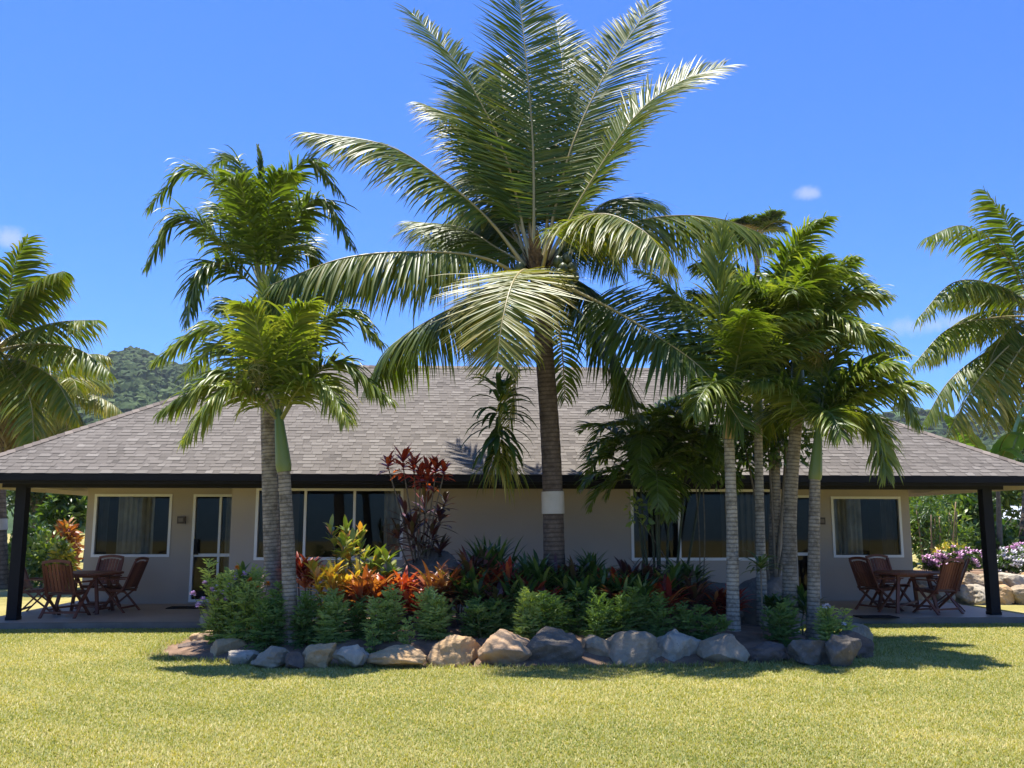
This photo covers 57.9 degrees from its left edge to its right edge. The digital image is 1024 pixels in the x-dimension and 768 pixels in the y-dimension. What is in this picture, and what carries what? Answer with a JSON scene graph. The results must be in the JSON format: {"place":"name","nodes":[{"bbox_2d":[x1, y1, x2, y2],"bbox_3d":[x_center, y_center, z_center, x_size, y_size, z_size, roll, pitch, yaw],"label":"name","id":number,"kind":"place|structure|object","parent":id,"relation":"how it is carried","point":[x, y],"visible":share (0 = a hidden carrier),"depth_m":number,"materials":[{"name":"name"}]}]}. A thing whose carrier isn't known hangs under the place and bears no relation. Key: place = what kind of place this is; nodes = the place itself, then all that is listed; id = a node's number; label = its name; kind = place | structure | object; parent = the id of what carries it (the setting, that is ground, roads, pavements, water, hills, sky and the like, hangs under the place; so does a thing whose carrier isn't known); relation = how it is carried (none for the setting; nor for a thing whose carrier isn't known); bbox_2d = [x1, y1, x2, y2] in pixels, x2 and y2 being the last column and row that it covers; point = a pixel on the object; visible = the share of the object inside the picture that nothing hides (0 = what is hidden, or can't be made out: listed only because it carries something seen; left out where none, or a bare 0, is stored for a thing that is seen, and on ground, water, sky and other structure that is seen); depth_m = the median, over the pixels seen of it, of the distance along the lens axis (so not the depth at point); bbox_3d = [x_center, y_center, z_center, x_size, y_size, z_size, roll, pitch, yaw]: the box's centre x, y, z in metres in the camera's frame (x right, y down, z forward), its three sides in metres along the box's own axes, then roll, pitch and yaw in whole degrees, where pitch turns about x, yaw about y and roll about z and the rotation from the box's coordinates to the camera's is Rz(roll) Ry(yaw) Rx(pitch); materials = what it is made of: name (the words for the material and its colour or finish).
{"place":"outdoors","nodes":[
{"label":"outdoors","id":0,"kind":"place"},
{"bbox_2d":[6,377,991,533],"bbox_3d":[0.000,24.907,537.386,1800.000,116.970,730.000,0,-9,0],"label":"hills","id":1,"kind":"structure","parent":0,"point":[10,524],"depth_m":204.57,"materials":[{"name":"green plant"}]},
{"bbox_2d":[44,345,1022,505],"bbox_3d":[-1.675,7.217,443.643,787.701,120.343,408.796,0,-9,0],"label":"hillside forest","id":2,"kind":"object","parent":1,"relation":"on","point":[139,385],"visible":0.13,"depth_m":512.69,"materials":[{"name":"green plant"}]},
{"bbox_2d":[145,616,873,667],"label":"garden soil","id":3,"kind":"structure","parent":0,"point":[747,636],"depth_m":11.23,"materials":[{"name":"brown soil"}]},
{"bbox_2d":[191,558,249,644],"bbox_3d":[-3.706,2.827,11.927,0.790,1.143,0.681,-4,-10,26],"label":"feathery bush","id":4,"kind":"object","parent":3,"relation":"on","point":[218,631],"visible":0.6,"depth_m":11.82,"materials":[{"name":"green plant"}]},
{"bbox_2d":[217,563,270,646],"bbox_3d":[-3.352,2.801,11.691,0.713,1.057,0.756,5,-10,-30],"label":"feathery bush","id":5,"kind":"object","parent":3,"relation":"on","point":[253,589],"visible":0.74,"depth_m":11.62,"materials":[{"name":"green plant"}]},
{"bbox_2d":[140,143,360,601],"bbox_3d":[-3.743,-0.115,13.449,3.172,7.257,2.895,0,-9,0],"label":"manila palm","id":6,"kind":"object","parent":3,"relation":"on","point":[265,236],"visible":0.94,"depth_m":13.07,"materials":[{"name":"green plant"}]},
{"bbox_2d":[242,581,290,652],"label":"feathery bush","id":7,"kind":"object","parent":3,"relation":"on","point":[270,624],"visible":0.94,"depth_m":11.26,"materials":[{"name":"green plant"}]},
{"bbox_2d":[147,265,399,644],"bbox_3d":[-3.100,0.841,11.867,3.397,4.950,2.676,0,-9,0],"label":"manila palm","id":8,"kind":"object","parent":3,"relation":"on","point":[278,347],"visible":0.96,"depth_m":11.46,"materials":[{"name":"green plant"}]},
{"bbox_2d":[282,590,322,649],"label":"feathery bush","id":9,"kind":"object","parent":3,"relation":"on","point":[306,614],"visible":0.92,"depth_m":11.27,"materials":[{"name":"green plant"}]},
{"bbox_2d":[277,552,332,618],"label":"ti plant","id":10,"kind":"object","parent":3,"relation":"on","point":[305,581],"visible":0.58,"depth_m":12.65,"materials":[{"name":"red plant"}]},
{"bbox_2d":[302,642,336,668],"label":"boulder","id":11,"kind":"object","parent":3,"relation":"on","point":[317,655],"visible":0.75,"depth_m":10.46,"materials":[{"name":"beige stone"}]},
{"bbox_2d":[306,587,353,644],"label":"feathery bush","id":12,"kind":"object","parent":3,"relation":"on","point":[332,613],"visible":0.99,"depth_m":11.24,"materials":[{"name":"green plant"}]},
{"bbox_2d":[302,558,362,616],"bbox_3d":[-2.393,2.780,12.319,0.813,0.924,0.760,-3,-9,19],"label":"croton","id":13,"kind":"object","parent":3,"relation":"on","point":[332,579],"visible":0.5,"depth_m":12.24,"materials":[{"name":"yellow plant"}]},
{"bbox_2d":[332,644,368,667],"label":"boulder","id":14,"kind":"object","parent":3,"relation":"on","point":[356,655],"visible":0.94,"depth_m":10.45,"materials":[{"name":"grey stone"}]},
{"bbox_2d":[340,595,371,639],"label":"feathery bush","id":15,"kind":"object","parent":3,"relation":"on","point":[360,617],"visible":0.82,"depth_m":11.41,"materials":[{"name":"green plant"}]},
{"bbox_2d":[323,514,392,622],"bbox_3d":[-2.200,2.561,12.785,0.944,1.521,0.979,-2,-9,13],"label":"croton","id":16,"kind":"object","parent":3,"relation":"on","point":[343,540],"visible":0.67,"depth_m":12.77,"materials":[{"name":"green plant"}]},
{"bbox_2d":[338,564,395,623],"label":"ti plant","id":17,"kind":"object","parent":3,"relation":"on","point":[373,585],"visible":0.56,"depth_m":12.05,"materials":[{"name":"orange plant"}]},
{"bbox_2d":[362,544,403,609],"bbox_3d":[-1.690,2.731,12.690,0.672,1.083,0.655,-8,-12,41],"label":"croton","id":18,"kind":"object","parent":3,"relation":"on","point":[383,552],"visible":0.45,"depth_m":12.61,"materials":[{"name":"green plant"}]},
{"bbox_2d":[360,583,407,645],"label":"feathery bush","id":19,"kind":"object","parent":3,"relation":"on","point":[385,621],"visible":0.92,"depth_m":11.23,"materials":[{"name":"green plant"}]},
{"bbox_2d":[367,644,426,666],"bbox_3d":[-1.277,3.131,10.582,0.626,0.254,0.593,-8,-12,42],"label":"boulder","id":20,"kind":"object","parent":3,"relation":"on","point":[402,655],"visible":0.94,"depth_m":10.44,"materials":[{"name":"beige stone"}]},
{"bbox_2d":[377,444,458,570],"bbox_3d":[-1.386,2.129,13.585,1.245,2.572,0.954,0,-9,0],"label":"ti plant","id":21,"kind":"object","parent":3,"relation":"on","point":[410,521],"visible":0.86,"depth_m":13.57,"materials":[{"name":"red plant"}]},
{"bbox_2d":[384,550,459,619],"bbox_3d":[-1.335,2.941,13.321,1.275,1.114,0.851,-4,-10,24],"label":"plant","id":22,"kind":"object","parent":3,"relation":"on","point":[432,560],"visible":0.16,"depth_m":13.31,"materials":[{"name":"plant"}]},
{"bbox_2d":[399,560,466,623],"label":"ti plant","id":23,"kind":"object","parent":3,"relation":"on","point":[439,581],"visible":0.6,"depth_m":12.05,"materials":[{"name":"orange plant"}]},
{"bbox_2d":[408,585,457,641],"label":"feathery bush","id":24,"kind":"object","parent":3,"relation":"on","point":[429,626],"visible":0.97,"depth_m":11.25,"materials":[{"name":"green plant"}]},
{"bbox_2d":[427,634,480,666],"bbox_3d":[-0.655,3.112,10.794,0.478,0.384,0.616,-4,-10,27],"label":"boulder","id":25,"kind":"object","parent":3,"relation":"on","point":[455,649],"visible":0.8,"depth_m":10.61,"materials":[{"name":"beige stone"}]},
{"bbox_2d":[443,563,500,625],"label":"strap plant","id":26,"kind":"object","parent":3,"relation":"on","point":[472,583],"visible":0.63,"depth_m":11.96,"materials":[{"name":"green plant"}]},
{"bbox_2d":[444,545,501,618],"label":"ti plant","id":27,"kind":"object","parent":3,"relation":"on","point":[467,562],"visible":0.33,"depth_m":12.42,"materials":[{"name":"red plant"}]},
{"bbox_2d":[456,596,504,639],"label":"feathery bush","id":28,"kind":"object","parent":3,"relation":"on","point":[480,611],"visible":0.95,"depth_m":11.32,"materials":[{"name":"green plant"}]},
{"bbox_2d":[452,531,525,617],"bbox_3d":[-0.250,2.665,12.750,1.334,1.254,1.318,0,-9,0],"label":"strap plant","id":29,"kind":"object","parent":3,"relation":"on","point":[494,550],"visible":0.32,"depth_m":12.79,"materials":[{"name":"green plant"}]},
{"bbox_2d":[465,556,523,593],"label":"ti plant","id":30,"kind":"object","parent":3,"relation":"on","point":[507,568],"visible":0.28,"depth_m":12.20,"materials":[{"name":"red plant"}]},
{"bbox_2d":[477,629,531,664],"bbox_3d":[-0.071,3.085,10.784,0.684,0.448,0.474,3,-9,-18],"label":"boulder","id":31,"kind":"object","parent":3,"relation":"on","point":[503,646],"visible":0.86,"depth_m":10.63,"materials":[{"name":"beige stone"}]},
{"bbox_2d":[487,589,524,634],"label":"feathery bush","id":32,"kind":"object","parent":3,"relation":"on","point":[507,620],"visible":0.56,"depth_m":11.48,"materials":[{"name":"green plant"}]},
{"bbox_2d":[261,0,785,620],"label":"coconut palm","id":33,"kind":"object","parent":3,"relation":"on","point":[525,168],"visible":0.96,"depth_m":13.43,"materials":[{"name":"green plant"}]},
{"bbox_2d":[459,313,538,506],"bbox_3d":[-0.170,0.241,12.821,1.084,2.982,1.162,0,-9,0],"label":"hanging plant","id":34,"kind":"object","parent":33,"relation":"hanging from","point":[504,463],"visible":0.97,"depth_m":12.66,"materials":[{"name":"green plant"}]},
{"bbox_2d":[509,586,545,639],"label":"feathery bush","id":35,"kind":"object","parent":3,"relation":"on","point":[528,609],"visible":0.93,"depth_m":11.20,"materials":[{"name":"green plant"}]},
{"bbox_2d":[512,549,560,591],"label":"strap plant","id":36,"kind":"object","parent":3,"relation":"on","point":[527,566],"visible":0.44,"depth_m":12.36,"materials":[{"name":"green plant"}]},
{"bbox_2d":[519,559,583,594],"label":"strap plant","id":37,"kind":"object","parent":3,"relation":"on","point":[549,577],"visible":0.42,"depth_m":12.12,"materials":[{"name":"green plant"}]},
{"bbox_2d":[533,590,572,633],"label":"feathery bush","id":38,"kind":"object","parent":3,"relation":"on","point":[552,604],"visible":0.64,"depth_m":11.34,"materials":[{"name":"green plant"}]},
{"bbox_2d":[526,626,583,661],"bbox_3d":[0.481,3.098,10.913,0.703,0.464,0.547,0,-9,0],"label":"boulder","id":39,"kind":"object","parent":3,"relation":"on","point":[549,643],"visible":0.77,"depth_m":10.72,"materials":[{"name":"stone"}]},
{"bbox_2d":[554,587,599,635],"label":"feathery bush","id":40,"kind":"object","parent":3,"relation":"on","point":[573,620],"visible":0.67,"depth_m":11.55,"materials":[{"name":"green plant"}]},
{"bbox_2d":[577,586,620,638],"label":"feathery bush","id":41,"kind":"object","parent":3,"relation":"on","point":[602,611],"visible":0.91,"depth_m":11.32,"materials":[{"name":"green plant"}]},
{"bbox_2d":[608,587,649,633],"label":"feathery bush","id":42,"kind":"object","parent":3,"relation":"on","point":[626,618],"visible":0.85,"depth_m":11.38,"materials":[{"name":"green plant"}]},
{"bbox_2d":[606,630,661,665],"bbox_3d":[1.438,3.114,10.878,0.714,0.412,0.571,0,-9,0],"label":"boulder","id":43,"kind":"object","parent":3,"relation":"on","point":[630,647],"visible":0.83,"depth_m":10.72,"materials":[{"name":"grey stone"}]},
{"bbox_2d":[606,570,667,623],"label":"strap plant","id":44,"kind":"object","parent":3,"relation":"on","point":[644,587],"visible":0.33,"depth_m":11.85,"materials":[{"name":"green plant"}]},
{"bbox_2d":[609,556,679,620],"bbox_3d":[1.680,2.794,12.529,1.082,0.929,1.084,0,-9,0],"label":"ti plant","id":45,"kind":"object","parent":3,"relation":"on","point":[624,566],"visible":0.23,"depth_m":12.41,"materials":[{"name":"red plant"}]},
{"bbox_2d":[635,592,677,636],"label":"feathery bush","id":46,"kind":"object","parent":3,"relation":"on","point":[656,629],"visible":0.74,"depth_m":11.37,"materials":[{"name":"green plant"}]},
{"bbox_2d":[573,393,754,615],"bbox_3d":[2.351,1.784,13.803,2.910,3.435,2.270,0,-9,0],"label":"bamboo palm","id":47,"kind":"object","parent":3,"relation":"on","point":[646,448],"visible":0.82,"depth_m":13.56,"materials":[{"name":"green plant"}]},
{"bbox_2d":[633,574,694,622],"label":"ti plant","id":48,"kind":"object","parent":3,"relation":"on","point":[666,587],"visible":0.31,"depth_m":12.02,"materials":[{"name":"red plant"}]},
{"bbox_2d":[656,629,701,661],"bbox_3d":[1.962,3.136,11.053,0.580,0.421,0.484,8,-12,-43],"label":"boulder","id":49,"kind":"object","parent":3,"relation":"on","point":[674,645],"visible":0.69,"depth_m":10.85,"materials":[{"name":"beige stone"}]},
{"bbox_2d":[623,396,744,578],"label":"palm tree","id":50,"kind":"object","parent":3,"relation":"on","point":[650,520],"visible":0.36,"depth_m":13.79,"materials":[{"name":"green plant"}]},
{"bbox_2d":[671,600,711,639],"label":"feathery bush","id":51,"kind":"object","parent":3,"relation":"on","point":[691,618],"visible":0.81,"depth_m":11.43,"materials":[{"name":"green plant"}]},
{"bbox_2d":[669,569,722,623],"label":"ti plant","id":52,"kind":"object","parent":3,"relation":"on","point":[695,592],"visible":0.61,"depth_m":12.31,"materials":[{"name":"red plant"}]},
{"bbox_2d":[693,614,734,639],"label":"feathery bush","id":53,"kind":"object","parent":3,"relation":"on","point":[709,623],"visible":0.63,"depth_m":11.29,"materials":[{"name":"green plant"}]},
{"bbox_2d":[696,633,749,662],"bbox_3d":[2.475,3.142,10.938,0.563,0.364,0.496,3,-9,-19],"label":"boulder","id":54,"kind":"object","parent":3,"relation":"on","point":[724,647],"visible":0.88,"depth_m":10.80,"materials":[{"name":"grey stone"}]},
{"bbox_2d":[696,584,753,623],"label":"ti plant","id":55,"kind":"object","parent":3,"relation":"on","point":[719,596],"visible":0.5,"depth_m":12.38,"materials":[{"name":"red plant"}]},
{"bbox_2d":[630,213,854,630],"bbox_3d":[3.040,0.476,12.649,3.006,5.746,3.307,0,-9,0],"label":"manila palm","id":56,"kind":"object","parent":3,"relation":"on","point":[753,348],"visible":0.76,"depth_m":12.24,"materials":[{"name":"green plant"}]},
{"bbox_2d":[645,276,881,626],"bbox_3d":[3.760,0.862,13.230,3.027,5.279,2.790,8,-12,-42],"label":"manila palm","id":57,"kind":"object","parent":3,"relation":"on","point":[759,504],"visible":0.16,"depth_m":13.24,"materials":[{"name":"green plant"}]},
{"bbox_2d":[739,574,804,625],"bbox_3d":[3.805,3.306,13.731,1.164,1.009,0.754,5,-10,-31],"label":"boulder","id":58,"kind":"object","parent":3,"relation":"on","point":[774,584],"visible":0.23,"depth_m":13.50,"materials":[{"name":"stone"}]},
{"bbox_2d":[715,271,837,580],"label":"palm tree","id":59,"kind":"object","parent":3,"relation":"on","point":[771,455],"visible":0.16,"depth_m":13.84,"materials":[{"name":"green plant"}]},
{"bbox_2d":[685,211,877,574],"bbox_3d":[4.170,0.537,14.055,2.859,6.501,2.605,-4,-9,22],"label":"manila palm","id":60,"kind":"object","parent":3,"relation":"on","point":[802,239],"visible":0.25,"depth_m":13.95,"materials":[{"name":"green plant"}]},
{"bbox_2d":[760,598,805,647],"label":"feathery bush","id":61,"kind":"object","parent":3,"relation":"on","point":[780,633],"visible":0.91,"depth_m":11.55,"materials":[{"name":"green plant"}]},
{"bbox_2d":[701,251,898,634],"bbox_3d":[4.120,0.829,12.876,2.776,5.304,2.881,0,-9,0],"label":"manila palm","id":62,"kind":"object","parent":3,"relation":"on","point":[819,275],"visible":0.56,"depth_m":12.67,"materials":[{"name":"green plant"}]},
{"bbox_2d":[787,639,829,665],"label":"boulder","id":63,"kind":"object","parent":3,"relation":"on","point":[807,652],"visible":0.83,"depth_m":10.69,"materials":[{"name":"stone"}]},
{"bbox_2d":[811,603,857,640],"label":"feathery bush","id":64,"kind":"object","parent":3,"relation":"on","point":[828,626],"visible":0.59,"depth_m":11.41,"materials":[{"name":"green plant"}]},
{"bbox_2d":[738,282,938,639],"bbox_3d":[4.143,0.912,12.413,2.498,5.082,2.709,0,-9,0],"label":"manila palm","id":65,"kind":"object","parent":3,"relation":"on","point":[840,400],"visible":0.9,"depth_m":12.01,"materials":[{"name":"green plant"}]},
{"bbox_2d":[0,533,1023,767],"bbox_3d":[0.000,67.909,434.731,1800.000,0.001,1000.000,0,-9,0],"label":"lawn","id":66,"kind":"structure","parent":0,"point":[1012,608],"depth_m":8.34,"materials":[{"name":"green plant"}]},
{"bbox_2d":[25,527,72,587],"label":"bush","id":67,"kind":"object","parent":66,"relation":"on","point":[33,565],"visible":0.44,"depth_m":23.89,"materials":[{"name":"green plant"}]},
{"bbox_2d":[0,234,118,588],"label":"coconut palm","id":68,"kind":"object","parent":66,"relation":"on","point":[20,361],"visible":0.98,"depth_m":23.53,"materials":[{"name":"green plant"}]},
{"bbox_2d":[32,493,87,537],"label":"tree","id":69,"kind":"object","parent":66,"relation":"on","point":[54,508],"visible":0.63,"depth_m":29.45,"materials":[{"name":"green plant"}]},
{"bbox_2d":[42,539,78,587],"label":"bush","id":70,"kind":"object","parent":66,"relation":"on","point":[60,552],"visible":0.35,"depth_m":22.98,"materials":[{"name":"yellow plant"}]},
{"bbox_2d":[2,354,122,493],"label":"coconut palm","id":71,"kind":"object","parent":66,"relation":"on","point":[89,401],"visible":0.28,"depth_m":34.32,"materials":[{"name":"green plant"}]},
{"bbox_2d":[46,517,84,570],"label":"bush","id":72,"kind":"object","parent":66,"relation":"on","point":[72,535],"visible":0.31,"depth_m":25.06,"materials":[{"name":"orange plant"}]},
{"bbox_2d":[250,646,289,668],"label":"boulder","id":73,"kind":"object","parent":66,"relation":"on","point":[272,657],"visible":0.81,"depth_m":10.44,"materials":[{"name":"grey stone"}]},
{"bbox_2d":[0,365,1023,628],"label":"bungalow","id":74,"kind":"object","parent":66,"relation":"on","point":[156,497],"visible":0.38,"depth_m":16.79,"materials":[{"name":"beige concrete"}]},
{"bbox_2d":[38,560,94,618],"bbox_3d":[-7.379,3.376,15.299,0.621,0.954,0.719,0,-9,3],"label":"garden chair","id":75,"kind":"object","parent":74,"relation":"on","point":[69,589],"visible":1,"depth_m":15.10,"materials":[{"name":"red wood"}]},
{"bbox_2d":[52,570,123,614],"bbox_3d":[-7.426,3.628,16.101,1.210,0.694,1.210,0,-9,-3],"label":"garden table","id":76,"kind":"object","parent":74,"relation":"on","point":[97,574],"visible":0.69,"depth_m":15.87,"materials":[{"name":"red wood"}]},
{"bbox_2d":[74,555,123,608],"bbox_3d":[-7.585,3.644,17.059,0.621,0.954,0.719,-1,-9,5],"label":"garden chair","id":77,"kind":"object","parent":74,"relation":"on","point":[100,566],"visible":0.65,"depth_m":17.34,"materials":[{"name":"red wood"}]},
{"bbox_2d":[92,557,148,612],"bbox_3d":[-6.873,3.526,16.282,0.719,0.954,0.621,-1,-9,4],"label":"garden chair","id":78,"kind":"object","parent":74,"relation":"on","point":[135,574],"visible":0.99,"depth_m":16.21,"materials":[{"name":"red wood"}]},
{"bbox_2d":[91,494,172,556],"bbox_3d":[-7.412,2.793,18.181,1.489,1.284,0.341,0,-9,-3],"label":"window","id":79,"kind":"structure","parent":74,"relation":"in","point":[135,528],"depth_m":18.27,"materials":[{"name":"white metal"}]},
{"bbox_2d":[188,494,231,601],"bbox_3d":[-5.737,3.228,18.186,1.050,2.140,0.385,0,-9,-3],"label":"sliding door","id":80,"kind":"structure","parent":74,"relation":"in","point":[194,542],"depth_m":18.12,"materials":[{"name":"white metal"}]},
{"bbox_2d":[253,488,403,559],"bbox_3d":[-3.293,2.551,16.778,2.636,1.350,0.341,0,-9,-3],"label":"window","id":81,"kind":"structure","parent":74,"relation":"in","point":[390,501],"depth_m":16.75,"materials":[{"name":"white metal"}]},
{"bbox_2d":[630,489,769,560],"bbox_3d":[3.517,2.621,17.148,2.699,1.369,0.340,0,-9,-3],"label":"window","id":82,"kind":"structure","parent":74,"relation":"in","point":[745,500],"depth_m":17.25,"materials":[{"name":"white metal"}]},
{"bbox_2d":[830,496,903,557],"bbox_3d":[7.217,2.946,18.977,1.457,1.297,0.341,0,-9,-3],"label":"window","id":83,"kind":"structure","parent":74,"relation":"in","point":[845,510],"depth_m":19.08,"materials":[{"name":"white metal"}]},
{"bbox_2d":[849,557,903,611],"bbox_3d":[6.477,3.558,16.490,0.719,0.954,0.621,3,-9,-21],"label":"garden chair","id":84,"kind":"object","parent":74,"relation":"on","point":[865,577],"visible":0.99,"depth_m":16.40,"materials":[{"name":"red wood"}]},
{"bbox_2d":[865,554,915,606],"bbox_3d":[7.082,3.692,17.369,0.621,0.954,0.719,2,-9,-13],"label":"garden chair","id":85,"kind":"object","parent":74,"relation":"on","point":[885,564],"visible":0.51,"depth_m":17.58,"materials":[{"name":"red wood"}]},
{"bbox_2d":[873,570,939,613],"bbox_3d":[6.950,3.656,16.286,1.210,0.694,1.210,0,-9,-3],"label":"garden table","id":86,"kind":"object","parent":74,"relation":"on","point":[898,574],"visible":0.83,"depth_m":16.05,"materials":[{"name":"red wood"}]},
{"bbox_2d":[908,558,964,614],"bbox_3d":[7.345,3.472,15.931,0.621,0.954,0.719,4,-10,-25],"label":"garden chair","id":87,"kind":"object","parent":74,"relation":"on","point":[948,578],"visible":0.98,"depth_m":15.77,"materials":[{"name":"red wood"}]},
{"bbox_2d":[729,205,791,278],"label":"coconut palm","id":88,"kind":"object","parent":66,"relation":"on","point":[766,222],"visible":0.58,"depth_m":51.25,"materials":[{"name":"green plant"}]},
{"bbox_2d":[747,641,787,662],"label":"boulder","id":89,"kind":"object","parent":66,"relation":"on","point":[768,651],"visible":0.76,"depth_m":10.88,"materials":[{"name":"grey stone"}]},
{"bbox_2d":[825,634,861,666],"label":"boulder","id":90,"kind":"object","parent":66,"relation":"on","point":[842,650],"visible":0.91,"depth_m":10.53,"materials":[{"name":"stone"}]},
{"bbox_2d":[909,496,946,568],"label":"bush","id":91,"kind":"object","parent":66,"relation":"on","point":[915,539],"visible":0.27,"depth_m":23.66,"materials":[{"name":"green plant"}]},
{"bbox_2d":[908,184,1023,542],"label":"coconut palm","id":92,"kind":"object","parent":66,"relation":"on","point":[992,376],"visible":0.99,"depth_m":24.75,"materials":[{"name":"green plant"}]},
{"bbox_2d":[933,492,1003,564],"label":"tree","id":93,"kind":"object","parent":66,"relation":"on","point":[970,501],"visible":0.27,"depth_m":29.14,"materials":[{"name":"green plant"}]},
{"bbox_2d":[944,520,1014,568],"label":"bush","id":94,"kind":"object","parent":66,"relation":"on","point":[1008,538],"visible":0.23,"depth_m":24.50,"materials":[{"name":"green plant"}]},
{"bbox_2d":[944,406,1023,552],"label":"banana plant","id":95,"kind":"object","parent":66,"relation":"on","point":[1010,445],"visible":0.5,"depth_m":23.93,"materials":[{"name":"green plant"}]},
{"bbox_2d":[951,490,1022,532],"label":"tree","id":96,"kind":"object","parent":66,"relation":"on","point":[1008,498],"visible":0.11,"depth_m":35.06,"materials":[{"name":"green plant"}]},
{"bbox_2d":[0,0,1023,416],"label":"sky","id":97,"kind":"structure","parent":0,"point":[884,117],"materials":[{"name":"blue"}]},
{"bbox_2d":[921,569,1022,603],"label":"earth bank","id":98,"kind":"structure","parent":0,"point":[977,571],"depth_m":21.87,"materials":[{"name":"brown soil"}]},
{"bbox_2d":[909,494,974,568],"bbox_3d":[10.535,3.660,22.942,1.707,2.685,1.489,-5,-10,32],"label":"cane clump","id":99,"kind":"object","parent":98,"relation":"on","point":[922,515],"visible":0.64,"depth_m":22.86,"materials":[{"name":"green plant"}]},
{"bbox_2d":[933,545,981,572],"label":"bush","id":100,"kind":"object","parent":98,"relation":"on","point":[960,553],"visible":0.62,"depth_m":20.30,"materials":[{"name":"pink plant"}]},
{"bbox_2d":[979,547,1023,572],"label":"bush","id":101,"kind":"object","parent":98,"relation":"on","point":[1009,563],"visible":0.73,"depth_m":20.04,"materials":[{"name":"white plant"}]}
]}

